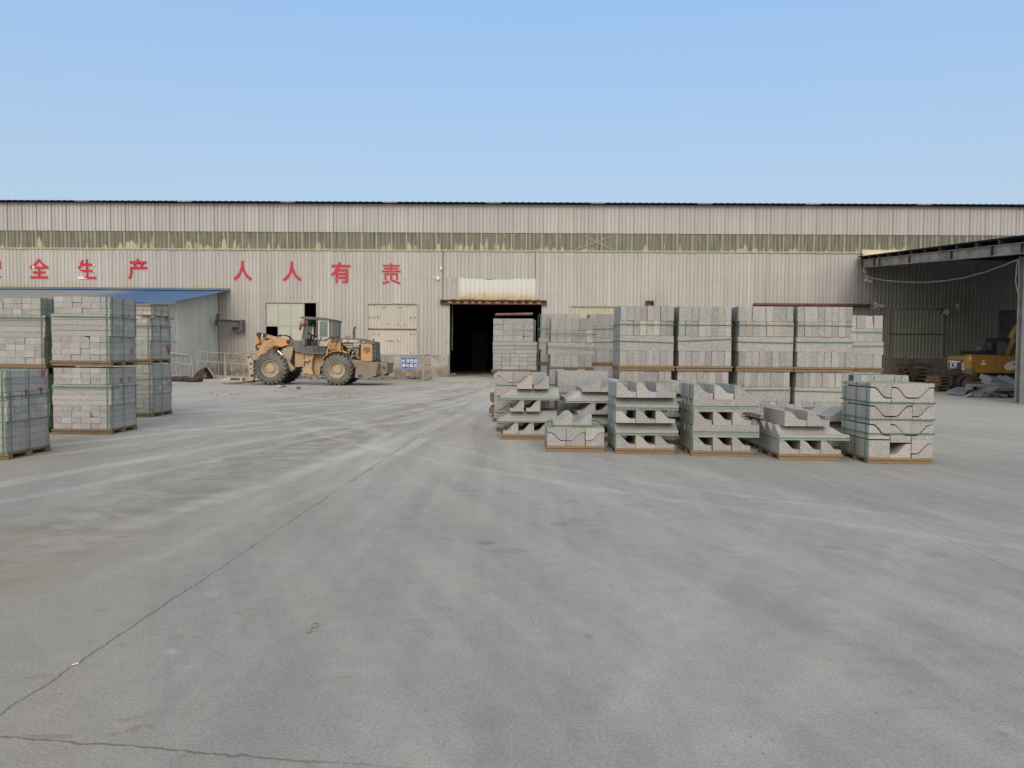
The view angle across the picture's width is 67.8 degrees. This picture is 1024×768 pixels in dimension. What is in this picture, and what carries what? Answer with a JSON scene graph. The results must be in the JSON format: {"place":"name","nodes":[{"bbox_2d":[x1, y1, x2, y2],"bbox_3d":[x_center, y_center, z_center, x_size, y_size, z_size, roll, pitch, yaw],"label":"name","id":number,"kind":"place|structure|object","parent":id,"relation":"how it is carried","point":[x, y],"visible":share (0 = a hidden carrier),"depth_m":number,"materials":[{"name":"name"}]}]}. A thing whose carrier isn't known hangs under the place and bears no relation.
{"place":"outdoors","nodes":[
{"label":"outdoors","id":0,"kind":"place"},
{"bbox_2d":[0,366,1023,767],"bbox_3d":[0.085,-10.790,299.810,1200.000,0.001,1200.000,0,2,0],"label":"yard ground","id":1,"kind":"structure","parent":0,"point":[258,530],"depth_m":5.03,"materials":[{"name":"concrete"}]},
{"bbox_2d":[0,368,51,459],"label":"stone pallet","id":2,"kind":"object","parent":1,"relation":"on","point":[24,411],"visible":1,"depth_m":11.33,"materials":[{"name":"grey stone"}]},
{"bbox_2d":[45,373,53,430],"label":"stone pallet","id":3,"kind":"object","parent":1,"relation":"on","point":[50,382],"visible":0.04,"depth_m":14.64,"materials":[{"name":"grey stone"}]},
{"bbox_2d":[0,298,75,373],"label":"stone pallet","id":4,"kind":"object","parent":3,"relation":"on","point":[25,334],"visible":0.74,"depth_m":14.38,"materials":[{"name":"grey stone"}]},
{"bbox_2d":[50,367,137,434],"bbox_3d":[-8.068,0.300,14.778,1.134,1.253,1.064,0,2,0],"label":"stone pallet","id":5,"kind":"object","parent":1,"relation":"on","point":[95,400],"visible":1,"depth_m":14.29,"materials":[{"name":"grey concrete"}]},
{"bbox_2d":[49,296,137,365],"bbox_3d":[-8.052,-1.006,14.724,1.144,1.297,1.064,0,2,0],"label":"stone pallet","id":6,"kind":"object","parent":5,"relation":"on","point":[104,326],"visible":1,"depth_m":14.23,"materials":[{"name":"grey concrete"}]},
{"bbox_2d":[0,287,229,376],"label":"lean to shed","id":7,"kind":"object","parent":1,"relation":"on","point":[194,328],"visible":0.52,"depth_m":45.84,"materials":[{"name":"grey metal"}]},
{"bbox_2d":[104,363,172,416],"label":"stone pallet","id":8,"kind":"object","parent":1,"relation":"on","point":[154,390],"visible":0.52,"depth_m":18.11,"materials":[{"name":"grey stone"}]},
{"bbox_2d":[135,315,171,362],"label":"stone pallet","id":9,"kind":"object","parent":8,"relation":"on","point":[152,340],"visible":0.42,"depth_m":18.12,"materials":[{"name":"grey stone"}]},
{"bbox_2d":[142,316,173,319],"bbox_3d":[-8.988,-1.605,18.427,1.200,0.055,0.950,0,2,0],"label":"timber bearer","id":10,"kind":"object","parent":9,"relation":"on","point":[169,318],"visible":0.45,"depth_m":18.01,"materials":[{"name":"brown wood"}]},
{"bbox_2d":[136,307,170,316],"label":"stone pallet","id":11,"kind":"object","parent":10,"relation":"on","point":[152,311],"visible":0.39,"depth_m":18.08,"materials":[{"name":"grey stone"}]},
{"bbox_2d":[136,304,151,306],"bbox_3d":[-9.061,-1.865,18.011,1.050,0.053,0.100,0,2,0],"label":"timber bearer","id":12,"kind":"object","parent":11,"relation":"on","point":[149,305],"visible":0.42,"depth_m":17.96,"materials":[{"name":"brown wood"}]},
{"bbox_2d":[172,376,188,381],"bbox_3d":[-16.872,-0.263,38.752,0.910,0.260,0.910,0,2,0],"label":"old tyre","id":13,"kind":"object","parent":1,"relation":"on","point":[177,378],"visible":0.64,"depth_m":38.38,"materials":[{"name":"rubber"}]},
{"bbox_2d":[170,352,192,376],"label":"crowd barrier","id":14,"kind":"object","parent":1,"relation":"on","point":[182,363],"visible":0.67,"depth_m":41.97,"materials":[{"name":"white metal"}]},
{"bbox_2d":[184,377,202,381],"bbox_3d":[-15.981,-0.223,38.257,0.870,0.234,0.870,0,2,0],"label":"old tyre","id":15,"kind":"object","parent":1,"relation":"on","point":[193,379],"visible":1,"depth_m":37.93,"materials":[{"name":"rubber"}]},
{"bbox_2d":[194,367,212,378],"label":"rusty plate","id":16,"kind":"object","parent":1,"relation":"on","point":[201,372],"visible":0.77,"depth_m":42.34,"materials":[{"name":"brown metal"}]},
{"bbox_2d":[197,351,224,378],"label":"crowd barrier","id":17,"kind":"object","parent":1,"relation":"on","point":[210,361],"visible":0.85,"depth_m":42.89,"materials":[{"name":"grey metal"}]},
{"bbox_2d":[212,362,217,374],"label":"concrete stub","id":18,"kind":"object","parent":1,"relation":"on","point":[215,368],"visible":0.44,"depth_m":47.45,"materials":[{"name":"grey concrete"}]},
{"bbox_2d":[220,378,245,380],"bbox_3d":[-14.357,-0.234,39.267,1.220,0.180,0.453,0,2,0],"label":"kerb block","id":19,"kind":"object","parent":1,"relation":"on","point":[233,379],"depth_m":39.04,"materials":[{"name":"white concrete"}]},
{"bbox_2d":[225,353,249,377],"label":"crowd barrier","id":20,"kind":"object","parent":1,"relation":"on","point":[237,365],"visible":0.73,"depth_m":42.62,"materials":[{"name":"grey metal"}]},
{"bbox_2d":[223,316,393,384],"bbox_3d":[-9.716,-1.596,36.639,7.748,3.222,2.886,0,2,0],"label":"wheel loader","id":21,"kind":"object","parent":1,"relation":"on","point":[335,360],"visible":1,"depth_m":35.87,"materials":[{"name":"metal"}]},
{"bbox_2d":[298,375,431,379],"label":"rubble","id":22,"kind":"object","parent":1,"relation":"on","point":[375,378],"visible":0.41,"depth_m":42.95,"materials":[{"name":"concrete"}]},
{"bbox_2d":[373,355,422,380],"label":"crowd barrier","id":23,"kind":"object","parent":1,"relation":"on","point":[400,365],"visible":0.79,"depth_m":41.36,"materials":[{"name":"grey metal"}]},
{"bbox_2d":[401,357,417,368],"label":"warning sign","id":24,"kind":"object","parent":23,"relation":"attached to","point":[409,362],"visible":1,"depth_m":41.18,"materials":[{"name":"blue paint"}]},
{"bbox_2d":[423,354,430,381],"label":"crowd barrier","id":25,"kind":"object","parent":1,"relation":"on","point":[426,371],"visible":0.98,"depth_m":42.05,"materials":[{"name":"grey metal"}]},
{"bbox_2d":[489,392,493,412],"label":"timber offcuts","id":26,"kind":"object","parent":1,"relation":"on","point":[491,409],"visible":0.38,"depth_m":19.18,"materials":[{"name":"brown wood"}]},
{"bbox_2d":[492,373,496,421],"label":"stone pallet","id":27,"kind":"object","parent":1,"relation":"on","point":[495,397],"visible":0.14,"depth_m":17.55,"materials":[{"name":"grey stone"}]},
{"bbox_2d":[491,319,539,372],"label":"stone pallet","id":28,"kind":"object","parent":27,"relation":"on","point":[510,336],"visible":0.98,"depth_m":17.48,"materials":[{"name":"grey stone"}]},
{"bbox_2d":[495,313,532,315],"bbox_3d":[0.043,-1.617,17.698,0.875,0.061,0.525,0,2,0],"label":"red board","id":29,"kind":"object","parent":28,"relation":"on","point":[512,314],"visible":1,"depth_m":17.46,"materials":[{"name":"paint"}]},
{"bbox_2d":[17,446,1021,757],"bbox_3d":[1.793,0.979,15.286,25.349,0.020,24.600,0,2,0],"label":"grit","id":30,"kind":"object","parent":1,"relation":"on","point":[643,632],"visible":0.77,"depth_m":3.72,"materials":[{"name":"stone"}]},
{"bbox_2d":[496,371,546,431],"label":"stone pallet","id":31,"kind":"object","parent":1,"relation":"on","point":[507,380],"visible":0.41,"depth_m":15.37,"materials":[{"name":"grey stone"}]},
{"bbox_2d":[497,375,558,439],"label":"stone pallet","id":32,"kind":"object","parent":1,"relation":"on","point":[528,415],"visible":0.96,"depth_m":14.00,"materials":[{"name":"grey stone"}]},
{"bbox_2d":[540,366,547,372],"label":"stone pallet","id":33,"kind":"object","parent":1,"relation":"on","point":[543,369],"visible":0.05,"depth_m":20.00,"materials":[{"name":"grey stone"}]},
{"bbox_2d":[538,314,581,365],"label":"stone pallet","id":34,"kind":"object","parent":33,"relation":"on","point":[543,339],"visible":0.34,"depth_m":19.97,"materials":[{"name":"grey stone"}]},
{"bbox_2d":[546,367,584,407],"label":"stone pallet","id":35,"kind":"object","parent":1,"relation":"on","point":[551,375],"visible":0.09,"depth_m":17.01,"materials":[{"name":"grey stone"}]},
{"bbox_2d":[546,318,595,370],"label":"stone pallet","id":36,"kind":"object","parent":35,"relation":"on","point":[570,344],"visible":0.98,"depth_m":16.98,"materials":[{"name":"grey stone"}]},
{"bbox_2d":[545,410,604,451],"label":"stone pallet","id":37,"kind":"object","parent":1,"relation":"on","point":[565,431],"visible":1,"depth_m":12.33,"materials":[{"name":"grey stone"}]},
{"bbox_2d":[555,370,607,415],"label":"stone pallet","id":38,"kind":"object","parent":1,"relation":"on","point":[566,381],"visible":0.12,"depth_m":15.01,"materials":[{"name":"grey stone"}]},
{"bbox_2d":[559,378,618,441],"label":"stone pallet","id":39,"kind":"object","parent":1,"relation":"on","point":[588,394],"visible":0.34,"depth_m":13.87,"materials":[{"name":"grey stone"}]},
{"bbox_2d":[592,366,612,377],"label":"stone pallet","id":40,"kind":"object","parent":1,"relation":"on","point":[609,369],"visible":0.04,"depth_m":20.00,"materials":[{"name":"grey stone"}]},
{"bbox_2d":[586,314,612,365],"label":"stone pallet","id":41,"kind":"object","parent":40,"relation":"on","point":[603,336],"visible":0.48,"depth_m":19.97,"materials":[{"name":"grey stone"}]},
{"bbox_2d":[612,369,670,413],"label":"stone pallet","id":42,"kind":"object","parent":1,"relation":"on","point":[642,377],"visible":0.12,"depth_m":15.00,"materials":[{"name":"grey stone"}]},
{"bbox_2d":[612,306,674,370],"bbox_3d":[2.647,-0.919,15.447,1.124,1.276,1.050,0,2,0],"label":"stone pallet","id":43,"kind":"object","parent":42,"relation":"on","point":[643,338],"visible":1,"depth_m":14.95,"materials":[{"name":"grey stone"}]},
{"bbox_2d":[605,380,678,453],"bbox_3d":[2.130,0.526,12.632,1.055,1.139,1.110,0,2,0],"label":"stone pallet","id":44,"kind":"object","parent":1,"relation":"on","point":[653,424],"visible":1,"depth_m":12.15,"materials":[{"name":"grey stone"}]},
{"bbox_2d":[660,379,713,444],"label":"stone pallet","id":45,"kind":"object","parent":1,"relation":"on","point":[676,388],"visible":0.2,"depth_m":13.40,"materials":[{"name":"grey stone"}]},
{"bbox_2d":[671,370,727,382],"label":"stone pallet","id":46,"kind":"object","parent":1,"relation":"on","point":[718,376],"visible":0.04,"depth_m":15.01,"materials":[{"name":"grey stone"}]},
{"bbox_2d":[673,306,732,370],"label":"stone pallet","id":47,"kind":"object","parent":46,"relation":"on","point":[702,338],"visible":0.92,"depth_m":14.94,"materials":[{"name":"grey concrete"}]},
{"bbox_2d":[676,383,759,455],"bbox_3d":[3.324,0.555,12.407,1.105,1.119,1.090,0,2,0],"label":"stone pallet","id":48,"kind":"object","parent":1,"relation":"on","point":[715,423],"visible":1,"depth_m":11.94,"materials":[{"name":"grey concrete"}]},
{"bbox_2d":[727,371,790,416],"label":"stone pallet","id":49,"kind":"object","parent":1,"relation":"on","point":[773,388],"visible":0.23,"depth_m":14.91,"materials":[{"name":"grey stone"}]},
{"bbox_2d":[731,306,794,371],"bbox_3d":[4.947,-0.897,15.346,1.144,1.276,1.048,0,2,0],"label":"stone pallet","id":50,"kind":"object","parent":49,"relation":"on","point":[762,338],"visible":0.83,"depth_m":14.85,"materials":[{"name":"grey concrete"}]},
{"bbox_2d":[738,402,802,448],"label":"stone pallet","id":51,"kind":"object","parent":1,"relation":"on","point":[754,417],"visible":0.15,"depth_m":13.28,"materials":[{"name":"grey stone"}]},
{"bbox_2d":[758,407,849,460],"bbox_3d":[4.548,0.767,12.030,1.136,0.745,1.140,0,2,0],"label":"stone pallet","id":52,"kind":"object","parent":1,"relation":"on","point":[788,433],"visible":0.99,"depth_m":11.58,"materials":[{"name":"grey stone"}]},
{"bbox_2d":[789,372,848,410],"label":"stone pallet","id":53,"kind":"object","parent":1,"relation":"on","point":[809,391],"visible":0.31,"depth_m":14.87,"materials":[{"name":"grey concrete"}]},
{"bbox_2d":[792,307,853,372],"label":"stone pallet","id":54,"kind":"object","parent":53,"relation":"on","point":[822,339],"visible":0.84,"depth_m":14.80,"materials":[{"name":"grey concrete"}]},
{"bbox_2d":[811,404,846,449],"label":"stone pallet","id":55,"kind":"object","parent":1,"relation":"on","point":[832,414],"visible":0.08,"depth_m":12.79,"materials":[{"name":"grey concrete"}]},
{"bbox_2d":[845,372,880,373],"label":"stone pallet","id":56,"kind":"object","parent":1,"relation":"on","point":[864,372],"visible":0.06,"depth_m":18.00,"materials":[{"name":"grey concrete"}]},
{"bbox_2d":[851,315,885,371],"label":"stone pallet","id":57,"kind":"object","parent":56,"relation":"on","point":[867,346],"visible":0.46,"depth_m":17.97,"materials":[{"name":"grey concrete"}]},
{"bbox_2d":[849,374,908,381],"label":"stone pallet","id":58,"kind":"object","parent":1,"relation":"on","point":[873,377],"visible":0.09,"depth_m":15.41,"materials":[{"name":"grey concrete"}]},
{"bbox_2d":[840,381,935,463],"bbox_3d":[5.741,0.565,11.710,0.982,1.194,1.002,0,2,0],"label":"stone pallet","id":59,"kind":"object","parent":1,"relation":"on","point":[887,422],"visible":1,"depth_m":11.24,"materials":[{"name":"grey concrete"}]},
{"bbox_2d":[904,356,913,381],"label":"loose plank","id":60,"kind":"object","parent":1,"relation":"on","point":[909,369],"visible":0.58,"depth_m":41.93,"materials":[{"name":"brown wood"}]},
{"bbox_2d":[898,363,933,367],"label":"loose plank","id":61,"kind":"object","parent":60,"relation":"on","point":[916,365],"visible":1,"depth_m":42.06,"materials":[{"name":"brown wood"}]},
{"bbox_2d":[857,235,1023,403],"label":"canopy","id":62,"kind":"object","parent":1,"relation":"on","point":[1011,248],"visible":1,"depth_m":29.58,"materials":[{"name":"grey metal"}]},
{"bbox_2d":[863,269,872,282],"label":"cable insulators","id":63,"kind":"object","parent":62,"relation":"attached to","point":[866,279],"visible":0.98,"depth_m":47.69,"materials":[{"name":"white plastic"}]},
{"bbox_2d":[864,259,1019,296],"bbox_3d":[19.100,-4.580,34.426,1.462,2.648,18.925,1,2,10],"label":"sagging cable","id":64,"kind":"object","parent":62,"relation":"hanging from","point":[1018,264],"visible":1,"depth_m":29.94,"materials":[{"name":"grey rubber"}]},
{"bbox_2d":[934,388,949,391],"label":"wooden pallet","id":65,"kind":"object","parent":1,"relation":"on","point":[939,390],"visible":0.27,"depth_m":34.18,"materials":[{"name":"brown wood"}]},
{"bbox_2d":[930,385,954,388],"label":"wooden pallet","id":66,"kind":"object","parent":65,"relation":"on","point":[944,386],"visible":0.47,"depth_m":34.15,"materials":[{"name":"brown wood"}]},
{"bbox_2d":[926,382,954,385],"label":"wooden pallet","id":67,"kind":"object","parent":66,"relation":"on","point":[944,383],"visible":0.69,"depth_m":34.14,"materials":[{"name":"brown wood"}]},
{"bbox_2d":[925,379,955,381],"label":"wooden pallet","id":68,"kind":"object","parent":67,"relation":"on","point":[940,380],"visible":0.79,"depth_m":34.27,"materials":[{"name":"brown wood"}]},
{"bbox_2d":[927,376,958,378],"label":"wooden pallet","id":69,"kind":"object","parent":68,"relation":"on","point":[941,377],"visible":0.82,"depth_m":34.27,"materials":[{"name":"brown wood"}]},
{"bbox_2d":[946,387,973,395],"bbox_3d":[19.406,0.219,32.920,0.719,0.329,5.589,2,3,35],"label":"broken stone sheet","id":70,"kind":"object","parent":1,"relation":"on","point":[962,391],"visible":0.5,"depth_m":31.36,"materials":[{"name":"grey stone"}]},
{"bbox_2d":[965,385,972,389],"bbox_3d":[17.770,0.141,29.625,0.135,0.167,0.300,0,2,0],"label":"broken stone sheet","id":71,"kind":"object","parent":1,"relation":"on","point":[967,387],"visible":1,"depth_m":29.55,"materials":[{"name":"grey stone"}]},
{"bbox_2d":[940,325,1016,389],"bbox_3d":[21.334,-1.228,34.130,3.694,3.194,2.400,1,2,8],"label":"excavator","id":72,"kind":"object","parent":1,"relation":"on","point":[983,356],"visible":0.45,"depth_m":33.42,"materials":[{"name":"yellow paint"}]},
{"bbox_2d":[964,379,1013,397],"bbox_3d":[21.279,0.104,33.937,2.541,0.801,11.641,2,3,35],"label":"rubble","id":73,"kind":"object","parent":1,"relation":"on","point":[977,394],"visible":0.23,"depth_m":29.60,"materials":[{"name":"grey stone"}]},
{"bbox_2d":[980,384,1000,392],"bbox_3d":[18.489,0.165,29.426,0.479,0.316,0.532,0,3,-21],"label":"broken stone sheet","id":74,"kind":"object","parent":73,"relation":"on","point":[993,388],"visible":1,"depth_m":29.29,"materials":[{"name":"grey stone"}]},
{"bbox_2d":[966,384,992,386],"bbox_3d":[18.180,0.060,29.622,0.853,0.128,0.350,0,2,0],"label":"broken stone sheet","id":75,"kind":"object","parent":74,"relation":"on","point":[980,385],"visible":0.96,"depth_m":29.45,"materials":[{"name":"grey stone"}]},
{"bbox_2d":[987,390,1011,396],"bbox_3d":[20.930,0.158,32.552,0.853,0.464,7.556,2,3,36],"label":"broken stone sheet","id":76,"kind":"object","parent":1,"relation":"on","point":[1002,393],"visible":0.36,"depth_m":29.78,"materials":[{"name":"grey stone"}]},
{"bbox_2d":[1000,386,1014,390],"bbox_3d":[19.426,0.151,29.825,0.932,0.191,0.708,0,2,0],"label":"broken stone sheet","id":77,"kind":"object","parent":76,"relation":"on","point":[1006,388],"visible":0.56,"depth_m":29.49,"materials":[{"name":"grey stone"}]},
{"bbox_2d":[981,380,1014,386],"bbox_3d":[19.383,0.016,30.220,1.053,0.312,0.904,0,2,0],"label":"broken stone sheet","id":78,"kind":"object","parent":77,"relation":"on","point":[997,384],"visible":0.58,"depth_m":30.03,"materials":[{"name":"grey stone"}]},
{"bbox_2d":[979,373,1008,383],"bbox_3d":[19.352,-0.142,30.614,0.782,0.547,0.823,0,2,0],"label":"broken stone sheet","id":79,"kind":"object","parent":78,"relation":"on","point":[988,378],"visible":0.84,"depth_m":30.44,"materials":[{"name":"grey stone"}]},
{"bbox_2d":[0,200,1023,379],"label":"factory building","id":80,"kind":"structure","parent":0,"point":[369,270],"depth_m":48.71,"materials":[{"name":"metal"}]},
{"bbox_2d":[214,314,244,331],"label":"wall bracket","id":81,"kind":"object","parent":80,"relation":"attached to","point":[237,325],"depth_m":48.30,"materials":[{"name":"grey metal"}]},
{"bbox_2d":[264,301,317,340],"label":"window","id":82,"kind":"structure","parent":80,"relation":"in","point":[283,315],"depth_m":49.12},
{"bbox_2d":[366,303,418,353],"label":"shuttered window","id":83,"kind":"structure","parent":80,"relation":"in","point":[393,325],"depth_m":49.05,"materials":[{"name":"metal"}]},
{"bbox_2d":[452,304,452,349],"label":"hanging rope","id":84,"kind":"object","parent":80,"relation":"hanging from","point":[452,326],"visible":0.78,"depth_m":50.13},
{"bbox_2d":[570,305,636,317],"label":"shuttered window","id":85,"kind":"structure","parent":80,"relation":"in","point":[585,310],"depth_m":48.77,"materials":[{"name":"metal"}]},
{"bbox_2d":[753,303,871,306],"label":"steel channel","id":86,"kind":"object","parent":80,"relation":"attached to","point":[808,305],"visible":0.98,"depth_m":47.91,"materials":[{"name":"brown metal"}]},
{"bbox_2d":[887,308,944,357],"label":"shuttered window","id":87,"kind":"structure","parent":80,"relation":"in","point":[912,332],"depth_m":48.45,"materials":[{"name":"metal"}]},
{"bbox_2d":[936,308,950,315],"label":"flood lamp","id":88,"kind":"object","parent":80,"relation":"attached to","point":[945,311],"visible":1,"depth_m":47.88,"materials":[{"name":"white plastic"}]},
{"bbox_2d":[999,310,1016,355],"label":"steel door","id":89,"kind":"structure","parent":80,"relation":"in","point":[1008,318],"depth_m":48.25,"materials":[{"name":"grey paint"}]},
{"bbox_2d":[0,0,1023,204],"label":"sky","id":90,"kind":"structure","parent":0,"point":[643,101],"materials":[{"name":"blue"}]},
{"bbox_3d":[20.397,-0.101,30.916,0.551,0.512,0.887,0,2,0],"label":"broken stone sheet","id":91,"kind":"object","parent":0,"visible":0},
{"bbox_2d":[997,375,1013,383],"bbox_3d":[20.063,-0.127,30.915,0.335,0.464,0.929,0,3,-19],"label":"broken stone sheet","id":92,"kind":"object","parent":91,"relation":"on","point":[1005,379],"visible":0.3,"depth_m":30.93,"materials":[{"name":"grey stone"}]},
{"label":"wood scraps","id":93,"kind":"object","parent":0,"visible":0},
{"bbox_2d":[910,379,924,381],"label":"wooden pallet","id":94,"kind":"object","parent":93,"relation":"on","point":[919,380],"visible":0.36,"depth_m":42.10,"materials":[{"name":"brown wood"}]},
{"bbox_2d":[908,375,926,377],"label":"wooden pallet","id":95,"kind":"object","parent":94,"relation":"on","point":[918,376],"visible":0.48,"depth_m":42.37,"materials":[{"name":"brown wood"}]},
{"bbox_2d":[890,371,928,374],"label":"wooden pallet","id":96,"kind":"object","parent":95,"relation":"on","point":[907,373],"visible":0.92,"depth_m":42.10,"materials":[{"name":"brown wood"}]},
{"bbox_2d":[890,368,926,370],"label":"wooden pallet","id":97,"kind":"object","parent":96,"relation":"on","point":[907,369],"visible":0.97,"depth_m":42.15,"materials":[{"name":"brown wood"}]}
]}

